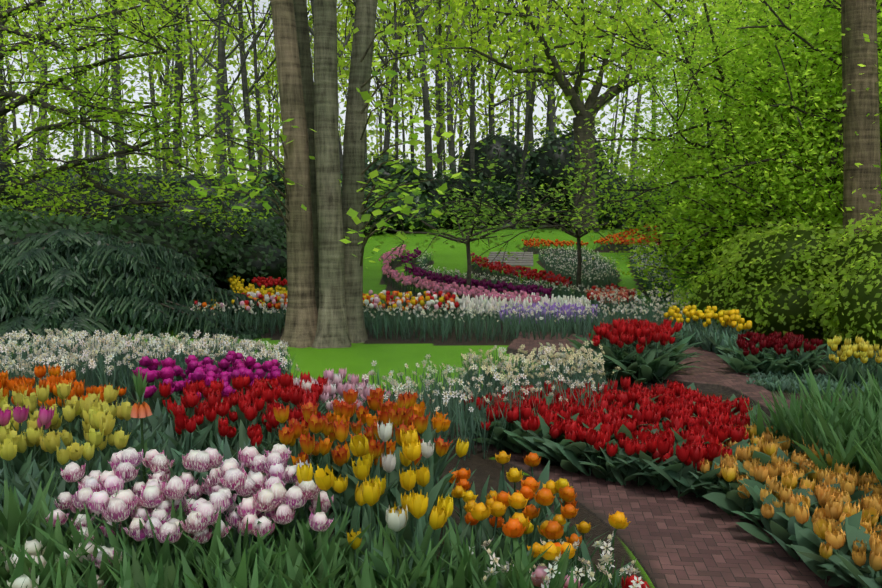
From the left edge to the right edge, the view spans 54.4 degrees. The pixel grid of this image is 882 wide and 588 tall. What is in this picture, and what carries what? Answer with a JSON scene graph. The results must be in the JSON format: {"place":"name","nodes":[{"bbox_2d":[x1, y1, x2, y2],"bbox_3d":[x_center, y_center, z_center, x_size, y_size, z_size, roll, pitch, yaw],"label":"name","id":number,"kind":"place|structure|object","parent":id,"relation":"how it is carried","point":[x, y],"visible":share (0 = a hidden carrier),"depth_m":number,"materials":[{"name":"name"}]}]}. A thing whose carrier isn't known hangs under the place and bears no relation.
{"place":"outdoors","nodes":[
{"label":"outdoors","id":0,"kind":"place"},
{"bbox_2d":[0,0,283,240],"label":"tree","id":1,"kind":"object","parent":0,"point":[106,116],"depth_m":19.54,"materials":[{"name":"green plant"}]},
{"bbox_2d":[3,61,713,183],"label":"forest understory leaves","id":2,"kind":"object","parent":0,"point":[341,119],"visible":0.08,"depth_m":52.04,"materials":[{"name":"green plant"}]},
{"bbox_2d":[3,0,807,199],"label":"sky","id":3,"kind":"structure","parent":0,"point":[539,103],"materials":[{"name":"white"}]},
{"bbox_2d":[4,223,878,587],"bbox_3d":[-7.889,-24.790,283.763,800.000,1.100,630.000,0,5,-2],"label":"lawn","id":4,"kind":"structure","parent":0,"point":[396,355],"depth_m":12.03,"materials":[{"name":"green plant"}]},
{"bbox_2d":[0,145,44,209],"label":"foliage","id":5,"kind":"object","parent":4,"relation":"on","point":[2,181],"visible":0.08,"depth_m":24.33,"materials":[{"name":"green plant"}]},
{"bbox_2d":[0,405,56,473],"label":"magenta flowers","id":6,"kind":"object","parent":4,"relation":"on","point":[20,416],"visible":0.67,"depth_m":4.44,"materials":[{"name":"pink plant"}]},
{"bbox_2d":[0,536,121,587],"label":"cream flowers","id":7,"kind":"object","parent":4,"relation":"on","point":[30,543],"visible":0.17,"depth_m":3.42,"materials":[{"name":"white plant"}]},
{"bbox_2d":[0,208,125,245],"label":"rhododendron shrub","id":8,"kind":"object","parent":4,"relation":"on","point":[11,232],"visible":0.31,"depth_m":15.13,"materials":[{"name":"green plant"}]},
{"bbox_2d":[0,365,128,426],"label":"orange flowers","id":9,"kind":"object","parent":4,"relation":"on","point":[23,383],"visible":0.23,"depth_m":5.73,"materials":[{"name":"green plant"}]},
{"bbox_2d":[0,382,161,506],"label":"tulips","id":10,"kind":"object","parent":4,"relation":"on","point":[98,430],"visible":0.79,"depth_m":4.47,"materials":[{"name":"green plant"}]},
{"bbox_2d":[1,156,179,220],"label":"rhododendron shrub","id":11,"kind":"object","parent":4,"relation":"on","point":[105,181],"visible":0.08,"depth_m":24.59,"materials":[{"name":"green plant"}]},
{"bbox_2d":[0,205,204,271],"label":"rhododendron shrub","id":12,"kind":"object","parent":4,"relation":"on","point":[125,235],"visible":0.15,"depth_m":18.10,"materials":[{"name":"green plant"}]},
{"bbox_2d":[118,366,151,484],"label":"fritillaria flowers","id":13,"kind":"object","parent":4,"relation":"on","point":[141,409],"visible":0.67,"depth_m":4.20,"materials":[{"name":"orange plant"}]},
{"bbox_2d":[0,228,278,344],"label":"bush","id":14,"kind":"object","parent":4,"relation":"on","point":[90,270],"depth_m":13.23,"materials":[{"name":"green plant"}]},
{"bbox_2d":[48,206,241,278],"bbox_3d":[-8.124,-1.050,20.715,6.913,2.146,4.777,0,5,-2],"label":"rhododendron shrub","id":15,"kind":"object","parent":4,"relation":"on","point":[215,256],"visible":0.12,"depth_m":19.79,"materials":[{"name":"green plant"}]},
{"bbox_2d":[0,328,300,404],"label":"white daffodils","id":16,"kind":"object","parent":4,"relation":"on","point":[102,360],"visible":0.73,"depth_m":7.41,"materials":[{"name":"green plant"}]},
{"bbox_2d":[0,391,321,537],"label":"leaves","id":17,"kind":"object","parent":4,"relation":"on","point":[155,439],"visible":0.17,"depth_m":4.48,"materials":[{"name":"green plant"}]},
{"bbox_2d":[33,443,350,587],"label":"pink-white tulips","id":18,"kind":"object","parent":4,"relation":"on","point":[278,496],"visible":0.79,"depth_m":3.66,"materials":[{"name":"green plant"}]},
{"bbox_2d":[108,166,285,218],"bbox_3d":[-8.650,-2.659,28.320,9.318,3.271,5.595,0,5,-2],"label":"rhododendron shrub","id":19,"kind":"object","parent":4,"relation":"on","point":[259,206],"visible":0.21,"depth_m":27.67,"materials":[{"name":"green plant"}]},
{"bbox_2d":[120,351,286,428],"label":"purple tulips","id":20,"kind":"object","parent":4,"relation":"on","point":[206,370],"visible":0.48,"depth_m":6.35,"materials":[{"name":"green plant"}]},
{"bbox_2d":[136,208,286,288],"bbox_3d":[-6.287,-1.153,21.700,6.439,2.047,4.366,0,5,-2],"label":"rhododendron shrub","id":21,"kind":"object","parent":4,"relation":"on","point":[261,254],"visible":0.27,"depth_m":20.78,"materials":[{"name":"green plant"}]},
{"bbox_2d":[185,208,286,240],"bbox_3d":[-5.456,-1.515,25.067,5.358,1.994,4.647,-4,7,-37],"label":"rhododendron shrub","id":22,"kind":"object","parent":4,"relation":"on","point":[277,222],"visible":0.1,"depth_m":24.17,"materials":[{"name":"green plant"}]},
{"bbox_2d":[147,371,338,471],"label":"red flowers","id":23,"kind":"object","parent":4,"relation":"on","point":[250,415],"visible":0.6,"depth_m":5.16,"materials":[{"name":"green plant"}]},
{"bbox_2d":[227,276,286,302],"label":"yellow flowers","id":24,"kind":"object","parent":4,"relation":"on","point":[235,285],"visible":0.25,"depth_m":17.54,"materials":[{"name":"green plant"}]},
{"bbox_2d":[251,276,286,293],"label":"red flowers","id":25,"kind":"object","parent":4,"relation":"on","point":[259,281],"visible":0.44,"depth_m":19.31,"materials":[{"name":"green plant"}]},
{"bbox_2d":[0,467,602,587],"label":"leaves","id":26,"kind":"object","parent":4,"relation":"on","point":[300,565],"visible":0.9,"depth_m":3.40,"materials":[{"name":"green plant"}]},
{"bbox_2d":[247,164,389,234],"bbox_3d":[-5.376,-3.877,36.927,6.476,3.278,4.968,-3,6,-27],"label":"evergreen shrub","id":27,"kind":"object","parent":4,"relation":"on","point":[278,183],"visible":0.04,"depth_m":34.60,"materials":[{"name":"green plant"}]},
{"bbox_2d":[176,0,476,348],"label":"tree","id":28,"kind":"object","parent":4,"relation":"on","point":[325,309],"depth_m":11.90,"materials":[{"name":"plant"}]},
{"bbox_2d":[190,290,464,329],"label":"mixed flowers","id":29,"kind":"object","parent":4,"relation":"on","point":[374,301],"visible":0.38,"depth_m":14.22,"materials":[{"name":"multicoloured plant"}]},
{"bbox_2d":[289,368,391,431],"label":"pink flowers","id":30,"kind":"object","parent":4,"relation":"on","point":[334,386],"visible":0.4,"depth_m":6.56,"materials":[{"name":"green plant"}]},
{"bbox_2d":[259,385,467,532],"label":"orange tulips","id":31,"kind":"object","parent":4,"relation":"on","point":[331,449],"visible":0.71,"depth_m":4.55,"materials":[{"name":"orange plant"}]},
{"bbox_2d":[289,419,475,587],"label":"yellow tulips","id":32,"kind":"object","parent":4,"relation":"on","point":[419,511],"visible":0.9,"depth_m":3.72,"materials":[{"name":"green plant"}]},
{"bbox_2d":[340,171,444,232],"bbox_3d":[-3.268,-4.184,39.328,7.010,3.227,6.801,0,5,-2],"label":"evergreen shrub","id":33,"kind":"object","parent":4,"relation":"on","point":[416,224],"visible":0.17,"depth_m":37.66,"materials":[{"name":"green plant"}]},
{"bbox_2d":[0,0,839,228],"bbox_3d":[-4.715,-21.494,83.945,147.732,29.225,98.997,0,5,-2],"label":"forest","id":34,"kind":"object","parent":4,"relation":"on","point":[530,97],"depth_m":62.79,"materials":[{"name":"green plant"}]},
{"bbox_2d":[340,153,506,229],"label":"evergreen shrub","id":35,"kind":"object","parent":4,"relation":"on","point":[385,170],"visible":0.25,"depth_m":42.72,"materials":[{"name":"green plant"}]},
{"bbox_2d":[190,301,687,342],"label":"leaves","id":36,"kind":"object","parent":4,"relation":"on","point":[551,323],"visible":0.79,"depth_m":12.92,"materials":[{"name":"green plant"}]},
{"bbox_2d":[379,244,540,302],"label":"pink flowers","id":37,"kind":"object","parent":4,"relation":"on","point":[425,284],"visible":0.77,"depth_m":18.64,"materials":[{"name":"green plant"}]},
{"bbox_2d":[432,175,517,227],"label":"evergreen shrub","id":38,"kind":"object","parent":4,"relation":"on","point":[507,195],"visible":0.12,"depth_m":45.46,"materials":[{"name":"green plant"}]},
{"bbox_2d":[401,247,551,300],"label":"purple flowers","id":39,"kind":"object","parent":4,"relation":"on","point":[499,286],"visible":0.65,"depth_m":19.49,"materials":[{"name":"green plant"}]},
{"bbox_2d":[355,354,613,460],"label":"white daffodils","id":40,"kind":"object","parent":4,"relation":"on","point":[439,401],"visible":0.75,"depth_m":7.00,"materials":[{"name":"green plant"}]},
{"bbox_2d":[364,140,623,299],"bbox_3d":[0.555,-1.488,18.543,6.963,3.343,5.752,0,5,-2],"label":"young tree","id":41,"kind":"object","parent":4,"relation":"on","point":[468,226],"depth_m":18.01,"materials":[{"name":"green plant"}]},
{"bbox_2d":[486,252,533,266],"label":"stone steps","id":42,"kind":"structure","parent":4,"relation":"on","point":[527,259],"depth_m":28.24,"materials":[{"name":"grey stone"}]},
{"bbox_2d":[476,158,545,226],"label":"evergreen shrub","id":43,"kind":"object","parent":4,"relation":"on","point":[532,223],"depth_m":50.27,"materials":[{"name":"green plant"}]},
{"bbox_2d":[416,251,621,307],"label":"pink flowers","id":44,"kind":"object","parent":4,"relation":"on","point":[560,291],"visible":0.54,"depth_m":19.93,"materials":[{"name":"green plant"}]},
{"bbox_2d":[471,253,571,291],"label":"red flowers","id":45,"kind":"object","parent":4,"relation":"on","point":[528,273],"depth_m":22.20,"materials":[{"name":"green plant"}]},
{"bbox_2d":[453,292,590,321],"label":"white flowers","id":46,"kind":"object","parent":4,"relation":"on","point":[486,303],"visible":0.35,"depth_m":15.19,"materials":[{"name":"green plant"}]},
{"bbox_2d":[439,451,630,587],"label":"orange tulips","id":47,"kind":"object","parent":4,"relation":"on","point":[531,523],"visible":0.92,"depth_m":3.89,"materials":[{"name":"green plant"}]},
{"bbox_2d":[458,341,622,396],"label":"white daffodils","id":48,"kind":"object","parent":4,"relation":"on","point":[573,363],"visible":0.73,"depth_m":8.01,"materials":[{"name":"white plant"}]},
{"bbox_2d":[451,121,636,227],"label":"evergreen shrub","id":49,"kind":"object","parent":4,"relation":"on","point":[551,158],"visible":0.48,"depth_m":47.80,"materials":[{"name":"green plant"}]},
{"bbox_2d":[310,0,786,231],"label":"tree","id":50,"kind":"object","parent":4,"relation":"on","point":[533,5],"depth_m":39.09,"materials":[{"name":"green plant"}]},
{"bbox_2d":[499,302,599,330],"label":"lilac flowers","id":51,"kind":"object","parent":4,"relation":"on","point":[566,308],"visible":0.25,"depth_m":14.02,"materials":[{"name":"purple plant"}]},
{"bbox_2d":[469,533,647,587],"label":"mixed flowers","id":52,"kind":"object","parent":4,"relation":"on","point":[607,560],"visible":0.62,"depth_m":3.52,"materials":[{"name":"white plant"}]},
{"bbox_2d":[407,118,738,293],"bbox_3d":[3.357,-2.108,19.765,8.281,4.343,7.885,0,5,-2],"label":"young tree","id":53,"kind":"object","parent":4,"relation":"on","point":[631,193],"depth_m":19.66,"materials":[{"name":"green plant"}]},
{"bbox_2d":[537,245,620,288],"bbox_3d":[4.112,-0.856,24.847,2.447,0.809,9.164,0,5,-2],"label":"blue grey flowers bed","id":54,"kind":"object","parent":4,"relation":"on","point":[597,271],"visible":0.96,"depth_m":24.59,"materials":[{"name":"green plant"}]},
{"bbox_2d":[522,224,660,253],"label":"red flowers","id":55,"kind":"object","parent":4,"relation":"on","point":[530,244],"visible":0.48,"depth_m":30.76,"materials":[{"name":"green plant"}]},
{"bbox_2d":[531,566,651,587],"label":"tulips","id":56,"kind":"object","parent":4,"relation":"on","point":[539,572],"visible":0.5,"depth_m":3.44,"materials":[{"name":"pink plant"}]},
{"bbox_2d":[584,283,637,313],"bbox_3d":[3.418,0.086,17.186,1.033,0.357,3.295,1,5,8],"label":"flower bed","id":57,"kind":"object","parent":4,"relation":"on","point":[620,292],"visible":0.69,"depth_m":16.92,"materials":[{"name":"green plant"}]},
{"bbox_2d":[448,377,788,497],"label":"red flowers","id":58,"kind":"object","parent":4,"relation":"on","point":[663,438],"visible":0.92,"depth_m":6.27,"materials":[{"name":"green plant"}]},
{"bbox_2d":[562,175,693,228],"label":"evergreen shrub","id":59,"kind":"object","parent":4,"relation":"on","point":[604,218],"visible":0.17,"depth_m":43.72,"materials":[{"name":"green plant"}]},
{"bbox_2d":[561,318,704,384],"bbox_3d":[2.167,0.618,9.743,1.749,0.659,1.920,0,5,-2],"label":"red flower clump","id":60,"kind":"object","parent":4,"relation":"on","point":[640,351],"visible":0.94,"depth_m":9.36,"materials":[{"name":"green plant"}]},
{"bbox_2d":[584,287,689,324],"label":"flowers","id":61,"kind":"object","parent":4,"relation":"on","point":[646,304],"visible":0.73,"depth_m":14.85,"materials":[{"name":"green plant"}]},
{"bbox_2d":[616,238,677,250],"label":"red flowers","id":62,"kind":"object","parent":4,"relation":"on","point":[647,241],"visible":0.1,"depth_m":30.85,"materials":[{"name":"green plant"}]},
{"bbox_2d":[627,241,674,297],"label":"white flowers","id":63,"kind":"object","parent":4,"relation":"on","point":[648,283],"visible":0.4,"depth_m":22.42,"materials":[{"name":"green plant"}]},
{"bbox_2d":[661,305,752,345],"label":"tulips","id":64,"kind":"object","parent":4,"relation":"on","point":[732,321],"visible":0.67,"depth_m":11.99,"materials":[{"name":"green plant"}]},
{"bbox_2d":[671,322,745,354],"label":"foliage plants","id":65,"kind":"object","parent":4,"relation":"on","point":[712,340],"visible":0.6,"depth_m":11.34,"materials":[{"name":"green plant"}]},
{"bbox_2d":[535,0,881,310],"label":"trees","id":66,"kind":"object","parent":4,"relation":"on","point":[824,100],"depth_m":15.91,"materials":[{"name":"green plant"}]},
{"bbox_2d":[661,206,786,296],"bbox_3d":[6.807,-0.802,17.543,4.287,2.080,3.794,0,5,-2],"label":"shrub","id":67,"kind":"object","parent":4,"relation":"on","point":[700,262],"visible":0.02,"depth_m":16.97,"materials":[{"name":"green plant"}]},
{"bbox_2d":[667,209,881,340],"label":"hedge shrub","id":68,"kind":"object","parent":4,"relation":"on","point":[758,285],"visible":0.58,"depth_m":12.60,"materials":[{"name":"green plant"}]},
{"bbox_2d":[716,330,833,375],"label":"dark red tulips","id":69,"kind":"object","parent":4,"relation":"on","point":[788,353],"visible":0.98,"depth_m":9.77,"materials":[{"name":"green plant"}]},
{"bbox_2d":[689,423,881,587],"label":"orange tulips","id":70,"kind":"object","parent":4,"relation":"on","point":[823,524],"visible":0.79,"depth_m":4.83,"materials":[{"name":"orange plant"}]},
{"bbox_2d":[742,367,881,480],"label":"tall flower leaves","id":71,"kind":"object","parent":4,"relation":"on","point":[846,429],"visible":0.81,"depth_m":5.82,"materials":[{"name":"green plant"}]},
{"bbox_2d":[746,371,881,397],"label":"foliage plants","id":72,"kind":"object","parent":4,"relation":"on","point":[770,379],"visible":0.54,"depth_m":9.08,"materials":[{"name":"green plant"}]},
{"bbox_2d":[795,213,881,349],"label":"hedge shrub","id":73,"kind":"object","parent":4,"relation":"on","point":[854,303],"visible":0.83,"depth_m":11.02,"materials":[{"name":"green plant"}]},
{"bbox_2d":[816,335,881,385],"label":"yellow flowers","id":74,"kind":"object","parent":4,"relation":"on","point":[849,362],"visible":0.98,"depth_m":9.22,"materials":[{"name":"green plant"}]},
{"bbox_2d":[431,421,854,587],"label":"brick path","id":75,"kind":"structure","parent":0,"point":[668,538],"depth_m":4.87,"materials":[{"name":"brick"}]},
{"bbox_2d":[506,331,802,417],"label":"brick path","id":76,"kind":"structure","parent":0,"point":[717,374],"depth_m":9.71,"materials":[{"name":"brick"}]},
{"bbox_2d":[841,0,881,240],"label":"tree trunk","id":77,"kind":"object","parent":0,"point":[858,18],"visible":0.71,"depth_m":12.76,"materials":[{"name":"plant"}]}
]}

